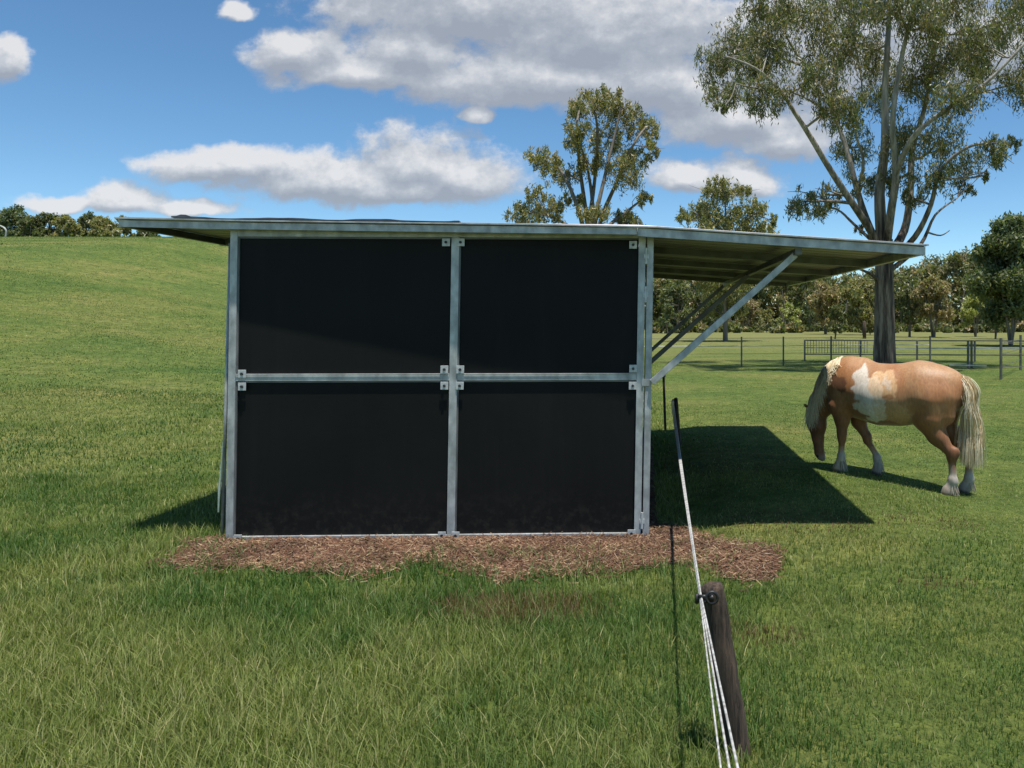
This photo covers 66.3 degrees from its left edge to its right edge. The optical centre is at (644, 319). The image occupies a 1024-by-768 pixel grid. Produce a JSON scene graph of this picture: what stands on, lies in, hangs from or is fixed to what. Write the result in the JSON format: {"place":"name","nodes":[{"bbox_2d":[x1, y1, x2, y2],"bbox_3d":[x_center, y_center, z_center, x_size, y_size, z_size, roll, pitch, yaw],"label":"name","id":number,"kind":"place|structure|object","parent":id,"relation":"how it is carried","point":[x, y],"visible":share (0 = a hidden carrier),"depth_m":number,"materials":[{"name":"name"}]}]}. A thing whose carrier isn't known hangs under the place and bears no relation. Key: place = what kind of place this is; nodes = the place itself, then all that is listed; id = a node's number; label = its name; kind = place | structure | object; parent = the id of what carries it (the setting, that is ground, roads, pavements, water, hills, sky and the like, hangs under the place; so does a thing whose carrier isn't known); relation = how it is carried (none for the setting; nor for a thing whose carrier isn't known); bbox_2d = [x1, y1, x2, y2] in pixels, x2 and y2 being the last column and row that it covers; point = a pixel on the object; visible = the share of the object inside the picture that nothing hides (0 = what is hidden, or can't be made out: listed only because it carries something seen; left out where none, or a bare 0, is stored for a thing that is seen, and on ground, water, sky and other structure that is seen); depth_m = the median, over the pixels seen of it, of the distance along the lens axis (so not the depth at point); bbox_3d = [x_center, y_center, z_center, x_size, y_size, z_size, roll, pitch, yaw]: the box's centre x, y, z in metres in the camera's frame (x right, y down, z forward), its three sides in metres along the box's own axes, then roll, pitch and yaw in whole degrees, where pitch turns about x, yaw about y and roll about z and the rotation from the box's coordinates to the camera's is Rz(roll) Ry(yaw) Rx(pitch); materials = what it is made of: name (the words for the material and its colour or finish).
{"place":"outdoors","nodes":[
{"label":"outdoors","id":0,"kind":"place"},
{"bbox_2d":[0,236,1023,767],"bbox_3d":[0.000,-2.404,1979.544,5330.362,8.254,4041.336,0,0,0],"label":"ground","id":1,"kind":"structure","parent":0,"point":[210,283],"depth_m":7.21,"materials":[{"name":"green plant"}]},
{"bbox_2d":[0,204,27,236],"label":"hill tree","id":2,"kind":"object","parent":1,"relation":"on","point":[12,215],"visible":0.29,"depth_m":75.08,"materials":[{"name":"green plant"}]},
{"bbox_2d":[14,219,39,236],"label":"hill tree","id":3,"kind":"object","parent":1,"relation":"on","point":[29,229],"visible":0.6,"depth_m":69.75,"materials":[{"name":"green plant"}]},
{"bbox_2d":[25,211,62,236],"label":"hill tree","id":4,"kind":"object","parent":1,"relation":"on","point":[41,219],"visible":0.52,"depth_m":73.54,"materials":[{"name":"green plant"}]},
{"bbox_2d":[44,214,85,236],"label":"hill tree","id":5,"kind":"object","parent":1,"relation":"on","point":[68,225],"visible":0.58,"depth_m":71.34,"materials":[{"name":"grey plant"}]},
{"bbox_2d":[77,210,95,236],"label":"hill tree","id":6,"kind":"object","parent":1,"relation":"on","point":[83,220],"visible":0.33,"depth_m":75.27,"materials":[{"name":"green plant"}]},
{"bbox_2d":[86,215,125,236],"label":"hill tree","id":7,"kind":"object","parent":1,"relation":"on","point":[100,226],"visible":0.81,"depth_m":69.34,"materials":[{"name":"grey plant"}]},
{"bbox_2d":[115,215,135,236],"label":"hill tree","id":8,"kind":"object","parent":1,"relation":"on","point":[127,231],"visible":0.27,"depth_m":74.28,"materials":[{"name":"green plant"}]},
{"bbox_2d":[135,230,159,236],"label":"hill tree","id":9,"kind":"object","parent":1,"relation":"on","point":[143,234],"visible":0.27,"depth_m":75.59,"materials":[{"name":"green plant"}]},
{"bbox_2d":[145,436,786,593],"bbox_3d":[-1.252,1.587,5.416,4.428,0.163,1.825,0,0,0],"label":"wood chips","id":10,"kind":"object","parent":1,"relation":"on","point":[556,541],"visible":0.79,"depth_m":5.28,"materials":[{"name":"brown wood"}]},
{"bbox_2d":[114,214,928,540],"bbox_3d":[-0.882,0.443,8.249,5.855,2.425,5.462,0,0,0],"label":"animal shelter","id":11,"kind":"object","parent":10,"relation":"on","point":[404,378],"visible":0.99,"depth_m":5.70,"materials":[{"name":"metal"}]},
{"bbox_2d":[502,83,664,230],"bbox_3d":[-3.530,-6.104,45.023,9.392,15.726,5.985,0,0,0],"label":"gum tree","id":12,"kind":"object","parent":1,"relation":"on","point":[592,214],"visible":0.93,"depth_m":44.76,"materials":[{"name":"green plant"}]},
{"bbox_2d":[662,375,666,429],"bbox_3d":[0.295,1.259,11.309,0.074,0.960,0.058,0,0,0],"label":"steel picket","id":13,"kind":"object","parent":1,"relation":"on","point":[664,399],"visible":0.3,"depth_m":11.29,"materials":[{"name":"black metal"}]},
{"bbox_2d":[657,303,677,332],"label":"shrub","id":14,"kind":"object","parent":1,"relation":"on","point":[667,309],"visible":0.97,"depth_m":91.90,"materials":[{"name":"green plant"}]},
{"bbox_2d":[658,281,691,327],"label":"tree","id":15,"kind":"object","parent":1,"relation":"on","point":[674,295],"visible":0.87,"depth_m":95.78,"materials":[{"name":"green plant"}]},
{"bbox_2d":[672,398,680,444],"bbox_3d":[0.411,1.346,9.886,0.154,0.692,0.078,0,0,-28],"label":"fence post","id":16,"kind":"object","parent":1,"relation":"on","point":[676,406],"visible":0.68,"depth_m":9.88,"materials":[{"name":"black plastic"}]},
{"bbox_2d":[697,291,720,324],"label":"tree","id":17,"kind":"object","parent":1,"relation":"on","point":[711,321],"visible":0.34,"depth_m":106.96,"materials":[{"name":"green plant"}]},
{"bbox_2d":[695,581,750,761],"bbox_3d":[0.302,1.349,2.884,0.229,0.718,0.134,0,0,0],"label":"fence post","id":18,"kind":"object","parent":1,"relation":"on","point":[713,596],"visible":0.85,"depth_m":2.86,"materials":[{"name":"brown wood"}]},
{"bbox_2d":[671,401,721,767],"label":"fence rope","id":19,"kind":"object","parent":18,"relation":"attached to","point":[718,750],"visible":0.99,"depth_m":2.41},
{"bbox_2d":[672,401,730,767],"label":"fence rope","id":20,"kind":"object","parent":18,"relation":"attached to","point":[722,728],"visible":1,"depth_m":2.33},
{"bbox_2d":[673,400,738,767],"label":"fence rope","id":21,"kind":"object","parent":18,"relation":"attached to","point":[726,714],"visible":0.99,"depth_m":2.47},
{"bbox_2d":[674,173,781,341],"bbox_3d":[6.570,-4.607,58.327,8.815,12.870,6.565,0,0,0],"label":"gum tree","id":22,"kind":"object","parent":1,"relation":"on","point":[709,221],"visible":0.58,"depth_m":57.94,"materials":[{"name":"green plant"}]},
{"bbox_2d":[735,296,761,326],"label":"tree","id":23,"kind":"object","parent":1,"relation":"on","point":[752,314],"visible":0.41,"depth_m":111.56,"materials":[{"name":"green plant"}]},
{"bbox_2d":[757,308,775,332],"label":"bush","id":24,"kind":"object","parent":1,"relation":"on","point":[767,315],"visible":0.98,"depth_m":99.83,"materials":[{"name":"green plant"}]},
{"bbox_2d":[644,336,930,366],"bbox_3d":[4.290,1.163,27.360,12.578,1.165,0.479,0,0,-10],"label":"wire fence","id":25,"kind":"object","parent":1,"relation":"on","point":[830,345],"visible":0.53,"depth_m":27.89,"materials":[{"name":"grey metal"}]},
{"bbox_2d":[775,302,801,328],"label":"bush","id":26,"kind":"object","parent":1,"relation":"on","point":[786,311],"visible":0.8,"depth_m":105.59,"materials":[{"name":"green plant"}]},
{"bbox_2d":[804,310,815,331],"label":"bush","id":27,"kind":"object","parent":1,"relation":"on","point":[809,325],"visible":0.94,"depth_m":103.86,"materials":[{"name":"green plant"}]},
{"bbox_2d":[804,281,842,333],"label":"tree","id":28,"kind":"object","parent":1,"relation":"on","point":[827,296],"visible":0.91,"depth_m":87.43,"materials":[{"name":"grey plant"}]},
{"bbox_2d":[644,246,1023,332],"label":"distant wood","id":29,"kind":"object","parent":1,"relation":"on","point":[913,276],"visible":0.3,"depth_m":123.67,"materials":[{"name":"green plant"}]},
{"bbox_2d":[827,304,847,338],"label":"sapling","id":30,"kind":"object","parent":1,"relation":"on","point":[835,312],"visible":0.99,"depth_m":65.65,"materials":[{"name":"green plant"}]},
{"bbox_2d":[839,276,874,334],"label":"tree","id":31,"kind":"object","parent":1,"relation":"on","point":[859,292],"visible":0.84,"depth_m":83.41,"materials":[{"name":"green plant"}]},
{"bbox_2d":[693,0,1023,363],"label":"gum tree","id":32,"kind":"object","parent":1,"relation":"on","point":[778,17],"visible":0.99,"depth_m":25.14,"materials":[{"name":"green plant"}]},
{"bbox_2d":[863,321,865,338],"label":"timber post","id":33,"kind":"object","parent":1,"relation":"on","point":[864,329],"visible":0.79,"depth_m":67.87,"materials":[{"name":"brown wood"}]},
{"bbox_2d":[803,356,987,495],"bbox_3d":[2.511,1.052,7.816,1.826,1.348,0.679,0,0,36],"label":"horse","id":34,"kind":"object","parent":1,"relation":"on","point":[927,399],"visible":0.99,"depth_m":7.53},
{"bbox_2d":[896,284,921,336],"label":"tree","id":35,"kind":"object","parent":1,"relation":"on","point":[906,315],"visible":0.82,"depth_m":73.77,"materials":[{"name":"green plant"}]},
{"bbox_2d":[804,340,1023,361],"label":"yard panels","id":36,"kind":"object","parent":1,"relation":"on","point":[859,347],"visible":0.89,"depth_m":30.52,"materials":[{"name":"grey metal"}]},
{"bbox_2d":[908,273,957,336],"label":"tree","id":37,"kind":"object","parent":1,"relation":"on","point":[931,292],"visible":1,"depth_m":71.75,"materials":[{"name":"green plant"}]},
{"bbox_2d":[949,341,986,368],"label":"field gate","id":38,"kind":"structure","parent":1,"relation":"on","point":[971,365],"depth_m":25.98,"materials":[{"name":"grey metal"}]},
{"bbox_2d":[958,293,984,336],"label":"tree","id":39,"kind":"object","parent":1,"relation":"on","point":[970,304],"visible":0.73,"depth_m":73.81,"materials":[{"name":"green plant"}]},
{"bbox_2d":[978,297,1005,338],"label":"tree","id":40,"kind":"object","parent":1,"relation":"on","point":[993,327],"visible":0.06,"depth_m":65.94,"materials":[{"name":"green plant"}]},
{"bbox_2d":[963,210,1023,345],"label":"tree","id":41,"kind":"object","parent":1,"relation":"on","point":[998,255],"visible":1,"depth_m":47.34,"materials":[{"name":"green plant"}]},
{"bbox_2d":[1000,335,1023,379],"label":"paddock fence","id":42,"kind":"object","parent":1,"relation":"on","point":[1020,366],"visible":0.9,"depth_m":22.69,"materials":[{"name":"grey metal"}]},
{"bbox_2d":[0,0,1023,318],"label":"sky","id":43,"kind":"structure","parent":0,"point":[412,110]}
]}

